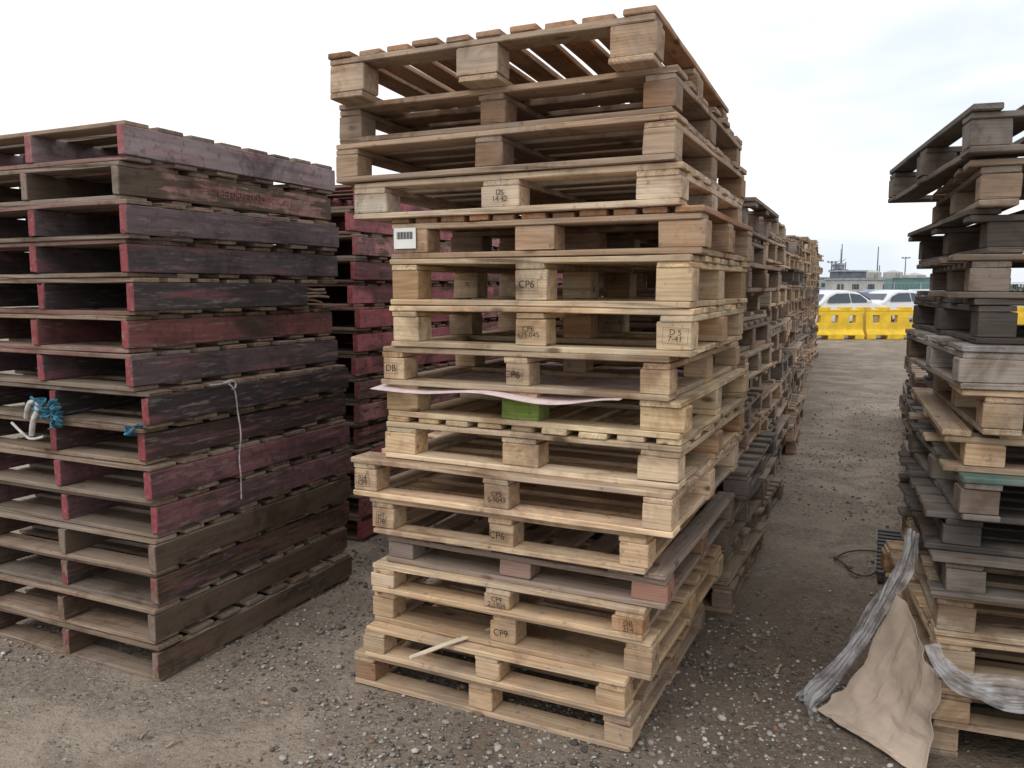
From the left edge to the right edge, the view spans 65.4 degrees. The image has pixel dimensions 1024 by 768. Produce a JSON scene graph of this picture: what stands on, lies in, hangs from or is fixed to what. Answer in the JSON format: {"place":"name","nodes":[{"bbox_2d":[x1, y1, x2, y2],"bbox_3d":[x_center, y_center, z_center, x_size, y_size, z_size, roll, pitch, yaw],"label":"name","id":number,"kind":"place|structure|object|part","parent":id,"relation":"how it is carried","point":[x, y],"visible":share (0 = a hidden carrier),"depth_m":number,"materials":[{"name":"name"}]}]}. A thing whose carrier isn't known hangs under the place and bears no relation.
{"place":"outdoors","nodes":[
{"label":"outdoors","id":0,"kind":"place"},
{"bbox_2d":[0,290,1023,767],"bbox_3d":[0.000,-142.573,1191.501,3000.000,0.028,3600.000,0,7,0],"label":"ground","id":1,"kind":"structure","parent":0,"point":[64,712],"depth_m":3.25,"materials":[{"name":"grey gravel"}]},
{"bbox_2d":[0,120,352,681],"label":"red painted pallet stack","id":2,"kind":"object","parent":1,"relation":"on","point":[168,473],"visible":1,"depth_m":3.50,"materials":[{"name":"brown wood"}]},
{"bbox_2d":[260,185,457,541],"bbox_3d":[-1.181,-0.200,5.735,1.159,2.223,1.334,3,8,24],"label":"red painted pallet stack","id":3,"kind":"object","parent":1,"relation":"on","point":[359,293],"visible":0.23,"depth_m":5.12,"materials":[{"name":"brown wood"}]},
{"bbox_2d":[431,239,506,397],"bbox_3d":[-0.621,-0.368,7.121,1.161,2.223,1.341,3,8,24],"label":"red painted pallet stack","id":4,"kind":"object","parent":1,"relation":"on","point":[489,317],"depth_m":6.74,"materials":[{"name":"brown wood"}]},
{"bbox_2d":[139,505,855,746],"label":"wood splinters","id":5,"kind":"object","parent":1,"relation":"on","point":[701,677],"visible":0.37,"depth_m":3.11,"materials":[{"name":"brown wood"}]},
{"bbox_2d":[491,247,562,362],"bbox_3d":[-0.052,-0.542,8.561,1.167,2.223,1.348,3,7,23],"label":"red painted pallet stack","id":6,"kind":"object","parent":1,"relation":"on","point":[559,280],"visible":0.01,"depth_m":8.44,"materials":[{"name":"brown wood"}]},
{"bbox_2d":[328,5,752,751],"bbox_3d":[0.191,-0.016,3.295,1.400,2.442,1.423,3,8,26],"label":"wooden pallet stack","id":7,"kind":"object","parent":1,"relation":"on","point":[574,491],"visible":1,"depth_m":2.91,"materials":[{"name":"brown wood"}]},
{"bbox_2d":[548,197,780,613],"bbox_3d":[0.783,0.042,4.579,1.322,2.018,1.310,3,8,25],"label":"wooden pallet stack","id":8,"kind":"object","parent":1,"relation":"on","point":[739,539],"visible":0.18,"depth_m":4.25,"materials":[{"name":"brown wood"}]},
{"bbox_2d":[601,216,786,521],"bbox_3d":[1.278,-0.126,5.798,1.290,2.058,1.301,3,8,25],"label":"wooden pallet stack","id":9,"kind":"object","parent":1,"relation":"on","point":[771,302],"visible":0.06,"depth_m":5.63,"materials":[{"name":"brown wood"}]},
{"bbox_2d":[767,237,793,466],"bbox_3d":[1.773,-0.266,7.023,1.300,2.042,1.264,3,7,22],"label":"wooden pallet stack","id":10,"kind":"object","parent":1,"relation":"on","point":[781,372],"visible":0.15,"depth_m":6.84,"materials":[{"name":"brown wood"}]},
{"bbox_2d":[780,239,807,453],"bbox_3d":[2.330,-0.419,8.260,1.292,2.048,1.278,3,7,23],"label":"wooden pallet stack","id":11,"kind":"object","parent":1,"relation":"on","point":[793,275],"visible":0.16,"depth_m":7.79,"materials":[{"name":"brown wood"}]},
{"bbox_2d":[786,235,811,423],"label":"wooden pallet stack","id":12,"kind":"object","parent":1,"relation":"on","point":[805,264],"visible":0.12,"depth_m":9.43,"materials":[{"name":"brown wood"}]},
{"bbox_2d":[797,237,810,404],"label":"wooden pallet stack","id":13,"kind":"object","parent":1,"relation":"on","point":[806,353],"visible":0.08,"depth_m":10.49,"materials":[{"name":"brown wood"}]},
{"bbox_2d":[805,239,810,321],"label":"wooden pallet stack","id":14,"kind":"object","parent":1,"relation":"on","point":[807,247],"visible":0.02,"depth_m":11.56,"materials":[{"name":"brown wood"}]},
{"bbox_2d":[804,237,812,380],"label":"wooden pallet stack","id":15,"kind":"object","parent":1,"relation":"on","point":[809,301],"visible":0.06,"depth_m":13.78,"materials":[{"name":"brown wood"}]},
{"bbox_2d":[806,242,819,369],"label":"wooden pallet stack","id":16,"kind":"object","parent":1,"relation":"on","point":[812,282],"visible":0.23,"depth_m":15.40,"materials":[{"name":"brown wood"}]},
{"bbox_2d":[810,240,823,360],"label":"wooden pallet stack","id":17,"kind":"object","parent":1,"relation":"on","point":[816,301],"visible":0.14,"depth_m":17.88,"materials":[{"name":"brown wood"}]},
{"bbox_2d":[816,307,863,339],"bbox_3d":[10.040,-1.908,24.923,1.750,1.000,0.600,0,7,0],"label":"yellow water barrier","id":18,"kind":"object","parent":1,"relation":"on","point":[841,327],"visible":0.66,"depth_m":24.77,"materials":[{"name":"plastic"}]},
{"bbox_2d":[828,270,868,277],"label":"equipment shed","id":19,"kind":"structure","parent":1,"relation":"on","point":[847,273],"depth_m":141.22,"materials":[{"name":"metal"}]},
{"bbox_2d":[831,256,847,270],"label":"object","id":20,"kind":"structure","parent":19,"relation":"on","point":[838,266],"depth_m":145.68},
{"bbox_2d":[815,290,886,322],"bbox_3d":[12.428,-2.880,30.891,4.448,1.495,2.120,-3,8,-25],"label":"parked car","id":21,"kind":"object","parent":1,"relation":"on","point":[833,299],"visible":0.29,"depth_m":30.15,"materials":[{"name":"white paint"}]},
{"bbox_3d":[12.259,-3.229,29.972,1.220,0.350,0.140,-3,8,-25],"label":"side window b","id":22,"kind":"part","parent":21,"relation":"part of","materials":[{"name":"grey glass"}]},
{"bbox_3d":[13.292,-3.287,30.450,0.940,0.350,0.140,-3,8,-25],"label":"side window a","id":23,"kind":"part","parent":21,"relation":"part of","materials":[{"name":"grey glass"}]},
{"bbox_2d":[833,550,876,576],"bbox_3d":[2.035,1.028,4.663,0.271,0.024,0.494,6,9,39],"label":"bent wire loop","id":24,"kind":"object","parent":1,"relation":"on","point":[840,561],"visible":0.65,"depth_m":4.66,"materials":[{"name":"black metal"}]},
{"bbox_2d":[824,278,892,291],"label":"site office","id":25,"kind":"structure","parent":1,"relation":"on","point":[857,288],"depth_m":136.79,"materials":[{"name":"grey metal"}]},
{"bbox_2d":[859,289,877,293],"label":"parked car","id":26,"kind":"object","parent":1,"relation":"on","point":[864,291],"visible":0.02,"depth_m":41.93,"materials":[{"name":"blue paint"}]},
{"bbox_2d":[866,270,881,277],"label":"storage tank","id":27,"kind":"object","parent":1,"relation":"on","point":[873,274],"visible":0.21,"depth_m":147.16,"materials":[{"name":"grey metal"}]},
{"bbox_2d":[817,592,941,767],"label":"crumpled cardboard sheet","id":28,"kind":"object","parent":1,"relation":"on","point":[887,699],"visible":1,"depth_m":2.85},
{"bbox_2d":[849,290,919,322],"bbox_3d":[16.228,-3.240,33.868,4.448,1.495,2.120,-3,7,-23],"label":"parked car","id":29,"kind":"object","parent":1,"relation":"on","point":[893,299],"visible":0.21,"depth_m":33.02,"materials":[{"name":"white paint"}]},
{"bbox_3d":[15.095,-3.666,33.332,0.380,0.230,1.360,-3,7,-23],"label":"rear window","id":30,"kind":"part","parent":29,"relation":"part of","materials":[{"name":"grey glass"}]},
{"bbox_3d":[16.029,-3.590,32.956,1.220,0.350,0.140,-3,7,-23],"label":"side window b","id":31,"kind":"part","parent":29,"relation":"part of","materials":[{"name":"grey glass"}]},
{"bbox_3d":[17.079,-3.644,33.398,0.940,0.350,0.140,-3,7,-23],"label":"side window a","id":32,"kind":"part","parent":29,"relation":"part of","materials":[{"name":"grey glass"}]},
{"bbox_2d":[863,307,914,338],"bbox_3d":[11.920,-1.914,24.972,1.750,1.000,0.600,0,7,3],"label":"yellow water barrier","id":33,"kind":"object","parent":1,"relation":"on","point":[883,327],"visible":0.76,"depth_m":24.82,"materials":[{"name":"plastic"}]},
{"bbox_2d":[876,529,903,582],"bbox_3d":[2.327,1.014,4.675,0.340,0.056,0.880,3,8,25],"label":"plastic floor grate","id":34,"kind":"object","parent":1,"relation":"on","point":[884,535],"visible":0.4,"depth_m":4.91,"materials":[{"name":"black plastic"}]},
{"bbox_2d":[883,270,902,277],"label":"storage tank","id":35,"kind":"object","parent":1,"relation":"on","point":[893,274],"visible":0.22,"depth_m":148.33,"materials":[{"name":"grey metal"}]},
{"bbox_2d":[899,370,908,429],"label":"weathered pallet stack","id":36,"kind":"object","parent":1,"relation":"on","point":[906,382],"visible":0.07,"depth_m":9.67,"materials":[{"name":"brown wood"}]},
{"bbox_2d":[901,257,910,274],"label":"floodlight pole","id":37,"kind":"object","parent":1,"relation":"on","point":[905,258],"visible":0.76,"depth_m":168.05,"materials":[{"name":"metal"}]},
{"bbox_2d":[901,355,911,431],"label":"weathered pallet stack","id":38,"kind":"object","parent":1,"relation":"on","point":[907,363],"visible":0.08,"depth_m":8.44,"materials":[{"name":"brown wood"}]},
{"bbox_2d":[884,278,929,289],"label":"shipping container","id":39,"kind":"object","parent":1,"relation":"on","point":[907,281],"visible":0.27,"depth_m":82.28,"materials":[{"name":"teal metal"}]},
{"bbox_2d":[900,384,917,450],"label":"weathered pallet stack","id":40,"kind":"object","parent":1,"relation":"on","point":[910,401],"visible":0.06,"depth_m":7.22,"materials":[{"name":"brown wood"}]},
{"bbox_2d":[903,273,925,277],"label":"storage tank","id":41,"kind":"object","parent":1,"relation":"on","point":[914,275],"visible":0.12,"depth_m":149.18,"materials":[{"name":"grey metal"}]},
{"bbox_2d":[903,363,927,472],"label":"weathered pallet stack","id":42,"kind":"object","parent":1,"relation":"on","point":[916,375],"visible":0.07,"depth_m":5.50,"materials":[{"name":"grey wood"}]},
{"bbox_2d":[912,289,929,291],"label":"parked car","id":43,"kind":"object","parent":1,"relation":"on","point":[921,290],"depth_m":43.54,"materials":[{"name":"silver metal"}]},
{"bbox_2d":[819,283,1023,305],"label":"wire fence","id":44,"kind":"object","parent":1,"relation":"on","point":[894,284],"visible":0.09,"depth_m":65.52,"materials":[{"name":"grey metal"}]},
{"bbox_2d":[878,102,1023,756],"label":"weathered pallet stack","id":45,"kind":"object","parent":1,"relation":"on","point":[961,487],"visible":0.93,"depth_m":2.67,"materials":[{"name":"grey wood"}]},
{"bbox_2d":[796,551,914,700],"bbox_3d":[1.351,0.917,3.122,0.511,0.612,0.074,-1,7,-11],"label":"stretch wrap film","id":46,"kind":"object","parent":45,"relation":"attached to","point":[871,607],"visible":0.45,"depth_m":3.14,"materials":[{"name":"plastic"}]},
{"bbox_2d":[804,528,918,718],"bbox_3d":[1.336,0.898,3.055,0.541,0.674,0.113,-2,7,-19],"label":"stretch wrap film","id":47,"kind":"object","parent":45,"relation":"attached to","point":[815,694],"visible":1,"depth_m":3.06,"materials":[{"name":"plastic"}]},
{"bbox_2d":[910,366,1023,429],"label":"weathered pallet stack","id":48,"kind":"object","parent":1,"relation":"on","point":[928,380],"visible":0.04,"depth_m":4.77,"materials":[{"name":"brown wood"}]},
{"bbox_2d":[1010,285,1023,290],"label":"distant tree line","id":49,"kind":"object","parent":1,"relation":"on","point":[1015,287],"visible":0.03,"depth_m":325.01,"materials":[{"name":"green plant"}]},
{"bbox_2d":[1016,307,1023,323],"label":"yellow water barrier","id":50,"kind":"object","parent":1,"relation":"on","point":[1020,312],"visible":0.06,"depth_m":25.09,"materials":[{"name":"plastic"}]},
{"bbox_2d":[0,0,1023,286],"label":"sky","id":51,"kind":"structure","parent":0,"point":[823,98],"materials":[{"name":"white"}]},
{"bbox_2d":[819,277,929,288],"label":"warehouse","id":52,"kind":"structure","parent":0,"point":[821,280],"depth_m":173.94,"materials":[{"name":"grey metal"}]}
]}

